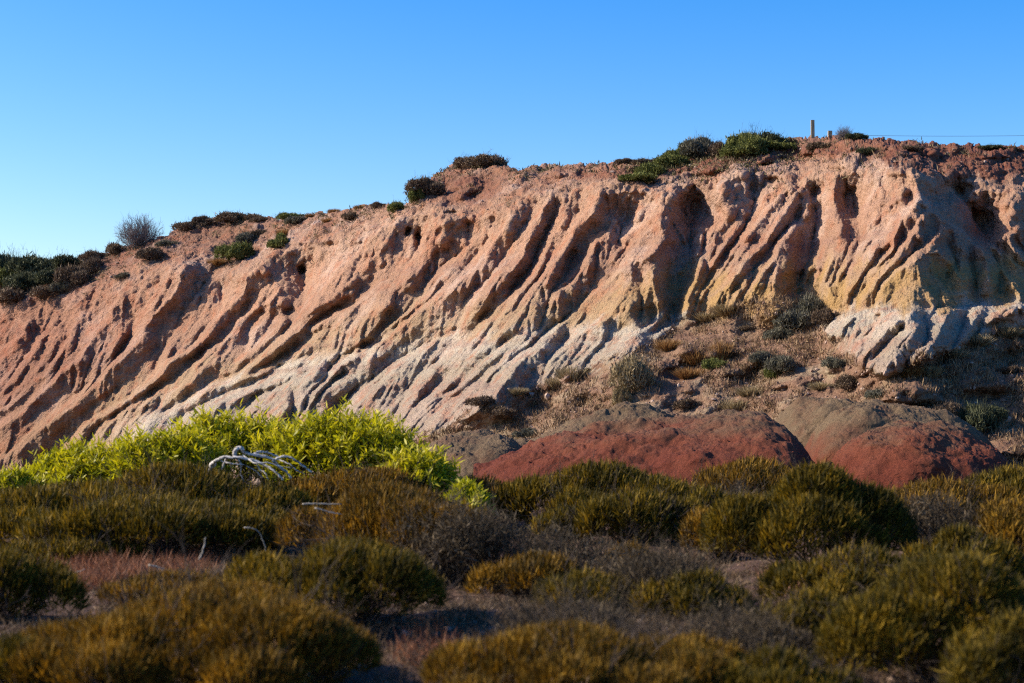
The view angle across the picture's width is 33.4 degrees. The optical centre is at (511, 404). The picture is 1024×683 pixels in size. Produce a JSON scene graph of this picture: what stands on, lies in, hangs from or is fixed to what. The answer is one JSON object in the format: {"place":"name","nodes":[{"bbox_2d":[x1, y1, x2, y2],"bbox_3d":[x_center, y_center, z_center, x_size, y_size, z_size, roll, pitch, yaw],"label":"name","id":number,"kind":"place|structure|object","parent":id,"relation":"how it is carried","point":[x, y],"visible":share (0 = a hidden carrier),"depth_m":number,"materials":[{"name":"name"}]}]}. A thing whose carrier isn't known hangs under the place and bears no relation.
{"place":"outdoors","nodes":[
{"label":"outdoors","id":0,"kind":"place"},
{"bbox_2d":[0,135,1023,486],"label":"hillside","id":1,"kind":"structure","parent":0,"point":[436,313],"depth_m":66.48,"materials":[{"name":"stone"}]},
{"bbox_2d":[0,277,33,305],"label":"hill shrub","id":2,"kind":"object","parent":1,"relation":"on","point":[10,293],"visible":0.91,"depth_m":93.25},
{"bbox_2d":[0,266,41,289],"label":"hill shrub","id":3,"kind":"object","parent":1,"relation":"on","point":[22,279],"visible":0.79,"depth_m":93.88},
{"bbox_2d":[2,242,52,275],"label":"hill shrub","id":4,"kind":"object","parent":1,"relation":"on","point":[28,262],"visible":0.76,"depth_m":95.93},
{"bbox_2d":[26,283,61,300],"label":"hill shrub","id":5,"kind":"object","parent":1,"relation":"on","point":[43,290],"visible":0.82,"depth_m":91.77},
{"bbox_2d":[31,265,62,285],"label":"hill shrub","id":6,"kind":"object","parent":1,"relation":"on","point":[43,276],"visible":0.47,"depth_m":92.72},
{"bbox_2d":[50,249,83,268],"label":"hill shrub","id":7,"kind":"object","parent":1,"relation":"on","point":[63,259],"visible":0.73,"depth_m":94.25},
{"bbox_2d":[51,260,94,290],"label":"hill shrub","id":8,"kind":"object","parent":1,"relation":"on","point":[69,273],"visible":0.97,"depth_m":91.36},
{"bbox_2d":[77,254,113,273],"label":"hill shrub","id":9,"kind":"object","parent":1,"relation":"on","point":[93,264],"visible":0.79,"depth_m":91.84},
{"bbox_2d":[114,211,164,252],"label":"hill shrub","id":10,"kind":"object","parent":1,"relation":"on","point":[137,236],"visible":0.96,"depth_m":92.49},
{"bbox_2d":[134,243,164,260],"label":"hill shrub","id":11,"kind":"object","parent":1,"relation":"on","point":[150,252],"visible":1,"depth_m":88.55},
{"bbox_2d":[171,220,207,230],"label":"hill shrub","id":12,"kind":"object","parent":1,"relation":"on","point":[186,225],"visible":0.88,"depth_m":91.79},
{"bbox_2d":[212,234,255,270],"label":"hill shrub","id":13,"kind":"object","parent":1,"relation":"on","point":[238,251],"visible":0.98,"depth_m":85.09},
{"bbox_2d":[212,208,263,224],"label":"hill shrub","id":14,"kind":"object","parent":1,"relation":"on","point":[225,216],"visible":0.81,"depth_m":90.75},
{"bbox_2d":[234,222,257,245],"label":"hill shrub","id":15,"kind":"object","parent":1,"relation":"on","point":[247,237],"visible":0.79,"depth_m":86.53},
{"bbox_2d":[266,231,288,248],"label":"hill shrub","id":16,"kind":"object","parent":1,"relation":"on","point":[281,239],"visible":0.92,"depth_m":83.25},
{"bbox_2d":[404,174,448,197],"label":"hill shrub","id":17,"kind":"object","parent":1,"relation":"on","point":[433,187],"visible":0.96,"depth_m":76.70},
{"bbox_2d":[463,393,495,409],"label":"hill shrub","id":18,"kind":"object","parent":1,"relation":"on","point":[479,401],"visible":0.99,"depth_m":59.13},
{"bbox_2d":[459,148,510,170],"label":"hill shrub","id":19,"kind":"object","parent":1,"relation":"on","point":[483,160],"visible":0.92,"depth_m":78.23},
{"bbox_2d":[482,403,517,419],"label":"hill shrub","id":20,"kind":"object","parent":1,"relation":"on","point":[496,409],"visible":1,"depth_m":58.90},
{"bbox_2d":[6,136,1021,297],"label":"crest scrub","id":21,"kind":"object","parent":1,"relation":"on","point":[698,160],"visible":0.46,"depth_m":68.61,"materials":[{"name":"plant"}]},
{"bbox_2d":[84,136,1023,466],"bbox_3d":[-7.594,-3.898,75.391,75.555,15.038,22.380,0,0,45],"label":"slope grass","id":22,"kind":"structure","parent":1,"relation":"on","point":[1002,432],"depth_m":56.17,"materials":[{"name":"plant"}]},
{"bbox_2d":[552,363,590,381],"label":"grass tuft","id":23,"kind":"object","parent":1,"relation":"on","point":[573,376],"visible":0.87,"depth_m":59.67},
{"bbox_2d":[611,384,632,404],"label":"hill shrub","id":24,"kind":"object","parent":1,"relation":"on","point":[625,394],"visible":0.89,"depth_m":55.75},
{"bbox_2d":[608,346,656,403],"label":"hill shrub","id":25,"kind":"object","parent":1,"relation":"on","point":[634,370],"visible":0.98,"depth_m":55.77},
{"bbox_2d":[618,167,657,183],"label":"hill shrub","id":26,"kind":"object","parent":1,"relation":"on","point":[642,175],"visible":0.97,"depth_m":67.12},
{"bbox_2d":[634,160,667,174],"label":"hill shrub","id":27,"kind":"object","parent":1,"relation":"on","point":[649,167],"visible":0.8,"depth_m":68.00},
{"bbox_2d":[651,338,682,350],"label":"grass tuft","id":28,"kind":"object","parent":1,"relation":"on","point":[662,345],"visible":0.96,"depth_m":58.58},
{"bbox_2d":[651,148,693,166],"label":"hill shrub","id":29,"kind":"object","parent":1,"relation":"on","point":[670,157],"visible":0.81,"depth_m":68.91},
{"bbox_2d":[670,397,701,409],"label":"hill shrub","id":30,"kind":"object","parent":1,"relation":"on","point":[682,403],"visible":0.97,"depth_m":54.48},
{"bbox_2d":[671,366,705,378],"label":"grass tuft","id":31,"kind":"object","parent":1,"relation":"on","point":[686,374],"visible":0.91,"depth_m":56.61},
{"bbox_2d":[677,349,706,364],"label":"grass tuft","id":32,"kind":"object","parent":1,"relation":"on","point":[688,360],"visible":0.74,"depth_m":57.50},
{"bbox_2d":[678,130,719,159],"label":"hill shrub","id":33,"kind":"object","parent":1,"relation":"on","point":[695,147],"visible":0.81,"depth_m":69.12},
{"bbox_2d":[701,355,727,370],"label":"hill shrub","id":34,"kind":"object","parent":1,"relation":"on","point":[713,362],"visible":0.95,"depth_m":56.42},
{"bbox_2d":[706,340,734,359],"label":"grass tuft","id":35,"kind":"object","parent":1,"relation":"on","point":[726,352],"visible":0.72,"depth_m":57.23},
{"bbox_2d":[704,301,737,315],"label":"grass tuft","id":36,"kind":"object","parent":1,"relation":"on","point":[722,310],"visible":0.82,"depth_m":59.52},
{"bbox_2d":[718,397,751,410],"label":"grass tuft","id":37,"kind":"object","parent":1,"relation":"on","point":[731,405],"visible":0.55,"depth_m":53.72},
{"bbox_2d":[716,138,771,159],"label":"hill shrub","id":38,"kind":"object","parent":1,"relation":"on","point":[743,146],"visible":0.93,"depth_m":67.03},
{"bbox_2d":[724,125,767,153],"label":"hill shrub","id":39,"kind":"object","parent":1,"relation":"on","point":[732,141],"visible":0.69,"depth_m":67.46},
{"bbox_2d":[732,385,764,396],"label":"grass tuft","id":40,"kind":"object","parent":1,"relation":"on","point":[745,391],"visible":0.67,"depth_m":53.97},
{"bbox_2d":[747,346,775,367],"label":"hill shrub","id":41,"kind":"object","parent":1,"relation":"on","point":[759,355],"visible":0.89,"depth_m":55.57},
{"bbox_2d":[749,123,790,148],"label":"hill shrub","id":42,"kind":"object","parent":1,"relation":"on","point":[769,134],"visible":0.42,"depth_m":68.38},
{"bbox_2d":[762,347,796,376],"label":"hill shrub","id":43,"kind":"object","parent":1,"relation":"on","point":[779,362],"visible":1,"depth_m":54.21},
{"bbox_2d":[761,325,797,339],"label":"hill shrub","id":44,"kind":"object","parent":1,"relation":"on","point":[779,333],"visible":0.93,"depth_m":57.40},
{"bbox_2d":[761,136,799,151],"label":"hill shrub","id":45,"kind":"object","parent":1,"relation":"on","point":[778,145],"visible":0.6,"depth_m":67.79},
{"bbox_2d":[770,297,816,329],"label":"hill shrub","id":46,"kind":"object","parent":1,"relation":"on","point":[793,318],"visible":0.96,"depth_m":57.27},
{"bbox_2d":[797,288,824,312],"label":"hill shrub","id":47,"kind":"object","parent":1,"relation":"on","point":[806,300],"visible":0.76,"depth_m":57.82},
{"bbox_2d":[810,304,841,327],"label":"hill shrub","id":48,"kind":"object","parent":1,"relation":"on","point":[825,317],"visible":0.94,"depth_m":55.71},
{"bbox_2d":[820,354,845,371],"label":"hill shrub","id":49,"kind":"object","parent":1,"relation":"on","point":[830,362],"visible":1,"depth_m":52.38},
{"bbox_2d":[833,371,857,391],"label":"hill shrub","id":50,"kind":"object","parent":1,"relation":"on","point":[845,382],"visible":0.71,"depth_m":51.27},
{"bbox_2d":[925,396,966,415],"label":"hill shrub","id":51,"kind":"object","parent":1,"relation":"on","point":[952,407],"visible":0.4,"depth_m":47.40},
{"bbox_2d":[955,396,1003,432],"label":"hill shrub","id":52,"kind":"object","parent":1,"relation":"on","point":[975,416],"visible":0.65,"depth_m":47.27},
{"bbox_2d":[968,332,995,346],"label":"shrub","id":53,"kind":"object","parent":1,"relation":"on","point":[981,341],"visible":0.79,"depth_m":51.30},
{"bbox_2d":[981,400,1008,420],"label":"hill shrub","id":54,"kind":"object","parent":1,"relation":"on","point":[1002,412],"visible":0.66,"depth_m":47.52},
{"bbox_2d":[994,324,1023,337],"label":"grass tuft","id":55,"kind":"object","parent":1,"relation":"on","point":[1006,333],"visible":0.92,"depth_m":52.09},
{"bbox_2d":[0,499,1023,682],"bbox_3d":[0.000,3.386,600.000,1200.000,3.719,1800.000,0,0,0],"label":"ground","id":56,"kind":"structure","parent":0,"point":[737,566],"depth_m":13.81,"materials":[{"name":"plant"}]},
{"bbox_2d":[0,460,65,492],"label":"leafy shrub","id":57,"kind":"object","parent":56,"relation":"on","point":[20,476],"visible":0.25,"depth_m":23.20,"materials":[{"name":"green plant"}]},
{"bbox_2d":[0,628,82,682],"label":"cushion bush","id":58,"kind":"object","parent":56,"relation":"on","point":[7,643],"visible":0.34,"depth_m":9.60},
{"bbox_2d":[0,543,92,622],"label":"cushion bush","id":59,"kind":"object","parent":56,"relation":"on","point":[21,573],"visible":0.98,"depth_m":13.31,"materials":[{"name":"plant"}]},
{"bbox_2d":[0,464,125,546],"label":"cushion bush","id":60,"kind":"object","parent":56,"relation":"on","point":[22,500],"visible":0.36,"depth_m":19.41,"materials":[{"name":"plant"}]},
{"bbox_2d":[0,505,152,563],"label":"cushion bush","id":61,"kind":"object","parent":56,"relation":"on","point":[74,546],"visible":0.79,"depth_m":17.52,"materials":[{"name":"plant"}]},
{"bbox_2d":[22,433,131,484],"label":"leafy shrub","id":62,"kind":"object","parent":56,"relation":"on","point":[75,460],"visible":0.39,"depth_m":24.20,"materials":[{"name":"green plant"}]},
{"bbox_2d":[2,471,293,566],"bbox_3d":[-3.905,1.476,18.438,3.117,1.601,2.345,0,0,12],"label":"cushion bush","id":63,"kind":"object","parent":56,"relation":"on","point":[212,521],"visible":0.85,"depth_m":17.93,"materials":[{"name":"plant"}]},
{"bbox_2d":[92,558,230,605],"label":"cushion bush","id":64,"kind":"object","parent":56,"relation":"on","point":[135,582],"visible":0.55,"depth_m":14.42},
{"bbox_2d":[92,411,238,530],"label":"leafy shrub","id":65,"kind":"object","parent":56,"relation":"on","point":[171,445],"visible":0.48,"depth_m":23.74,"materials":[{"name":"green plant"}]},
{"bbox_2d":[40,438,325,546],"bbox_3d":[-4.082,1.195,20.532,3.652,1.717,2.685,0,0,-18],"label":"cushion bush","id":66,"kind":"object","parent":56,"relation":"on","point":[181,477],"visible":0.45,"depth_m":20.25,"materials":[{"name":"plant"}]},
{"bbox_2d":[208,446,311,497],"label":"dead branch","id":67,"kind":"object","parent":66,"relation":"on","point":[242,457],"visible":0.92,"depth_m":20.58,"materials":[{"name":"grey wood"}]},
{"bbox_2d":[3,514,465,682],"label":"cushion bush","id":68,"kind":"object","parent":56,"relation":"on","point":[158,635],"visible":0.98,"depth_m":9.59,"materials":[{"name":"plant"}]},
{"bbox_2d":[169,396,317,484],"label":"leafy shrub","id":69,"kind":"object","parent":56,"relation":"on","point":[239,429],"visible":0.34,"depth_m":24.81,"materials":[{"name":"green plant"}]},
{"bbox_2d":[216,500,301,553],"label":"cushion bush","id":70,"kind":"object","parent":56,"relation":"on","point":[275,511],"visible":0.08,"depth_m":19.29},
{"bbox_2d":[243,393,410,506],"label":"leafy shrub","id":71,"kind":"object","parent":56,"relation":"on","point":[303,443],"visible":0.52,"depth_m":24.11,"materials":[{"name":"green plant"}]},
{"bbox_2d":[213,504,473,644],"bbox_3d":[-1.244,1.279,12.889,1.745,1.089,1.657,0,0,33],"label":"cushion bush","id":72,"kind":"object","parent":56,"relation":"on","point":[364,567],"visible":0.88,"depth_m":12.46,"materials":[{"name":"plant"}]},
{"bbox_2d":[272,442,450,529],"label":"cushion bush","id":73,"kind":"object","parent":56,"relation":"on","point":[332,483],"visible":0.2,"depth_m":22.20,"materials":[{"name":"plant"}]},
{"bbox_2d":[308,409,429,475],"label":"leafy shrub","id":74,"kind":"object","parent":56,"relation":"on","point":[363,437],"visible":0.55,"depth_m":23.80,"materials":[{"name":"green plant"}]},
{"bbox_2d":[266,471,501,563],"bbox_3d":[-1.283,1.405,17.492,2.453,1.545,2.420,0,0,0],"label":"cushion bush","id":75,"kind":"object","parent":56,"relation":"on","point":[367,509],"visible":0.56,"depth_m":17.04,"materials":[{"name":"plant"}]},
{"bbox_2d":[377,431,463,494],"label":"leafy shrub","id":76,"kind":"object","parent":56,"relation":"on","point":[443,471],"visible":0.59,"depth_m":23.08,"materials":[{"name":"green plant"}]},
{"bbox_2d":[36,538,835,668],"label":"red grass","id":77,"kind":"structure","parent":56,"relation":"on","point":[95,578],"depth_m":16.06,"materials":[{"name":"plant"}]},
{"bbox_2d":[439,476,495,512],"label":"leafy shrub","id":78,"kind":"object","parent":56,"relation":"on","point":[469,488],"visible":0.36,"depth_m":21.93,"materials":[{"name":"green plant"}]},
{"bbox_2d":[381,472,554,587],"bbox_3d":[-0.503,1.249,16.512,1.773,1.268,1.471,0,0,23],"label":"scrub bush","id":79,"kind":"object","parent":56,"relation":"on","point":[479,533],"visible":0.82,"depth_m":16.28,"materials":[{"name":"plant"}]},
{"bbox_2d":[422,429,528,486],"bbox_3d":[-0.862,2.061,46.590,4.181,2.810,7.166,0,0,0],"label":"mound","id":80,"kind":"object","parent":56,"relation":"on","point":[480,446],"visible":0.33,"depth_m":45.00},
{"bbox_2d":[441,461,544,524],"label":"cushion bush","id":81,"kind":"object","parent":56,"relation":"on","point":[487,482],"visible":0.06,"depth_m":23.91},
{"bbox_2d":[461,538,589,603],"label":"cushion bush","id":82,"kind":"object","parent":56,"relation":"on","point":[515,572],"visible":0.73,"depth_m":14.92,"materials":[{"name":"plant"}]},
{"bbox_2d":[486,507,630,595],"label":"scrub bush","id":83,"kind":"object","parent":56,"relation":"on","point":[543,545],"visible":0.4,"depth_m":16.10,"materials":[{"name":"plant"}]},
{"bbox_2d":[375,585,742,682],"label":"cushion bush","id":84,"kind":"object","parent":56,"relation":"on","point":[599,654],"visible":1,"depth_m":9.30,"materials":[{"name":"plant"}]},
{"bbox_2d":[526,500,608,542],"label":"cushion bush","id":85,"kind":"object","parent":56,"relation":"on","point":[560,512],"visible":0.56,"depth_m":20.74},
{"bbox_2d":[465,566,678,655],"bbox_3d":[0.426,1.436,11.121,1.445,0.791,1.322,0,0,0],"label":"scrub bush","id":86,"kind":"object","parent":56,"relation":"on","point":[578,608],"visible":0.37,"depth_m":11.12,"materials":[{"name":"plant"}]},
{"bbox_2d":[529,564,636,611],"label":"cushion bush","id":87,"kind":"object","parent":56,"relation":"on","point":[593,582],"visible":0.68,"depth_m":13.79,"materials":[{"name":"plant"}]},
{"bbox_2d":[527,401,674,442],"bbox_3d":[2.738,1.698,47.508,5.810,3.615,8.035,0,0,0],"label":"mound","id":88,"kind":"object","parent":56,"relation":"on","point":[621,411],"visible":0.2,"depth_m":46.34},
{"bbox_2d":[474,440,731,535],"bbox_3d":[1.323,1.448,23.278,3.647,1.976,3.033,0,0,-29],"label":"cushion bush","id":89,"kind":"object","parent":56,"relation":"on","point":[574,482],"visible":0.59,"depth_m":22.73,"materials":[{"name":"plant"}]},
{"bbox_2d":[595,538,659,567],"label":"cushion bush","id":90,"kind":"object","parent":56,"relation":"on","point":[632,545],"visible":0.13,"depth_m":17.36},
{"bbox_2d":[473,409,815,491],"bbox_3d":[3.132,1.787,41.315,8.163,3.382,9.167,0,0,0],"label":"mound","id":91,"kind":"object","parent":56,"relation":"on","point":[680,442],"visible":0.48,"depth_m":39.54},
{"bbox_2d":[566,476,722,547],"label":"cushion bush","id":92,"kind":"object","parent":56,"relation":"on","point":[646,506],"visible":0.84,"depth_m":20.36,"materials":[{"name":"plant"}]},
{"bbox_2d":[579,518,739,614],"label":"scrub bush","id":93,"kind":"object","parent":56,"relation":"on","point":[652,566],"visible":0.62,"depth_m":13.94,"materials":[{"name":"plant"}]},
{"bbox_2d":[623,562,761,621],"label":"cushion bush","id":94,"kind":"object","parent":56,"relation":"on","point":[685,585],"visible":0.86,"depth_m":13.40,"materials":[{"name":"plant"}]},
{"bbox_2d":[679,472,730,508],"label":"cushion bush","id":95,"kind":"object","parent":56,"relation":"on","point":[711,492],"visible":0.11,"depth_m":22.06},
{"bbox_2d":[664,627,750,678],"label":"cushion bush","id":96,"kind":"object","parent":56,"relation":"on","point":[735,651],"visible":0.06,"depth_m":9.91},
{"bbox_2d":[673,502,755,561],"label":"cushion bush","id":97,"kind":"object","parent":56,"relation":"on","point":[691,520],"visible":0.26,"depth_m":19.27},
{"bbox_2d":[701,466,773,496],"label":"scrub bush","id":98,"kind":"object","parent":56,"relation":"on","point":[736,489],"visible":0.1,"depth_m":24.42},
{"bbox_2d":[637,580,844,668],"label":"scrub bush","id":99,"kind":"object","parent":56,"relation":"on","point":[750,626],"visible":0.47,"depth_m":10.66,"materials":[{"name":"plant"}]},
{"bbox_2d":[689,445,795,497],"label":"cushion bush","id":100,"kind":"object","parent":56,"relation":"on","point":[763,468],"visible":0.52,"depth_m":28.80,"materials":[{"name":"plant"}]},
{"bbox_2d":[695,635,864,682],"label":"cushion bush","id":101,"kind":"object","parent":56,"relation":"on","point":[775,665],"visible":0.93,"depth_m":9.32,"materials":[{"name":"plant"}]},
{"bbox_2d":[745,579,853,659],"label":"cushion bush","id":102,"kind":"object","parent":56,"relation":"on","point":[808,615],"visible":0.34,"depth_m":11.57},
{"bbox_2d":[696,453,921,570],"bbox_3d":[3.015,1.196,17.245,2.395,1.517,2.088,0,0,0],"label":"cushion bush","id":103,"kind":"object","parent":56,"relation":"on","point":[843,504],"visible":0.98,"depth_m":16.83,"materials":[{"name":"plant"}]},
{"bbox_2d":[754,531,920,600],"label":"cushion bush","id":104,"kind":"object","parent":56,"relation":"on","point":[841,572],"visible":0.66,"depth_m":13.53,"materials":[{"name":"plant"}]},
{"bbox_2d":[775,396,908,447],"bbox_3d":[9.590,1.620,47.009,4.878,3.709,6.106,0,0,0],"label":"mound","id":105,"kind":"object","parent":56,"relation":"on","point":[801,418],"visible":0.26,"depth_m":45.92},
{"bbox_2d":[805,402,994,463],"bbox_3d":[10.162,1.740,44.392,5.359,3.625,6.474,0,0,0],"label":"mound","id":106,"kind":"object","parent":56,"relation":"on","point":[834,432],"visible":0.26,"depth_m":43.21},
{"bbox_2d":[805,521,1023,682],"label":"cushion bush","id":107,"kind":"object","parent":56,"relation":"on","point":[895,609],"visible":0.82,"depth_m":10.30,"materials":[{"name":"plant"}]},
{"bbox_2d":[827,419,1021,496],"bbox_3d":[9.370,1.895,38.735,4.989,3.117,5.429,0,0,0],"label":"mound","id":108,"kind":"object","parent":56,"relation":"on","point":[901,450],"visible":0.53,"depth_m":37.48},
{"bbox_2d":[891,480,999,553],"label":"scrub bush","id":109,"kind":"object","parent":56,"relation":"on","point":[936,518],"visible":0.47,"depth_m":17.84,"materials":[{"name":"plant"}]},
{"bbox_2d":[877,461,1023,522],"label":"cushion bush","id":110,"kind":"object","parent":56,"relation":"on","point":[958,489],"visible":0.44,"depth_m":23.78,"materials":[{"name":"plant"}]},
{"bbox_2d":[899,519,1023,580],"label":"cushion bush","id":111,"kind":"object","parent":56,"relation":"on","point":[944,540],"visible":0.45,"depth_m":15.91,"materials":[{"name":"plant"}]},
{"bbox_2d":[922,598,1023,682],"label":"cushion bush","id":112,"kind":"object","parent":56,"relation":"on","point":[984,657],"visible":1,"depth_m":9.09,"materials":[{"name":"plant"}]},
{"bbox_2d":[947,491,1023,574],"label":"cushion bush","id":113,"kind":"object","parent":56,"relation":"on","point":[1006,517],"visible":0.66,"depth_m":17.44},
{"bbox_2d":[964,457,1023,494],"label":"cushion bush","id":114,"kind":"object","parent":56,"relation":"on","point":[1008,475],"visible":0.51,"depth_m":26.43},
{"bbox_2d":[0,0,1023,258],"label":"sky","id":115,"kind":"structure","parent":0,"point":[174,111],"materials":[{"name":"blue"}]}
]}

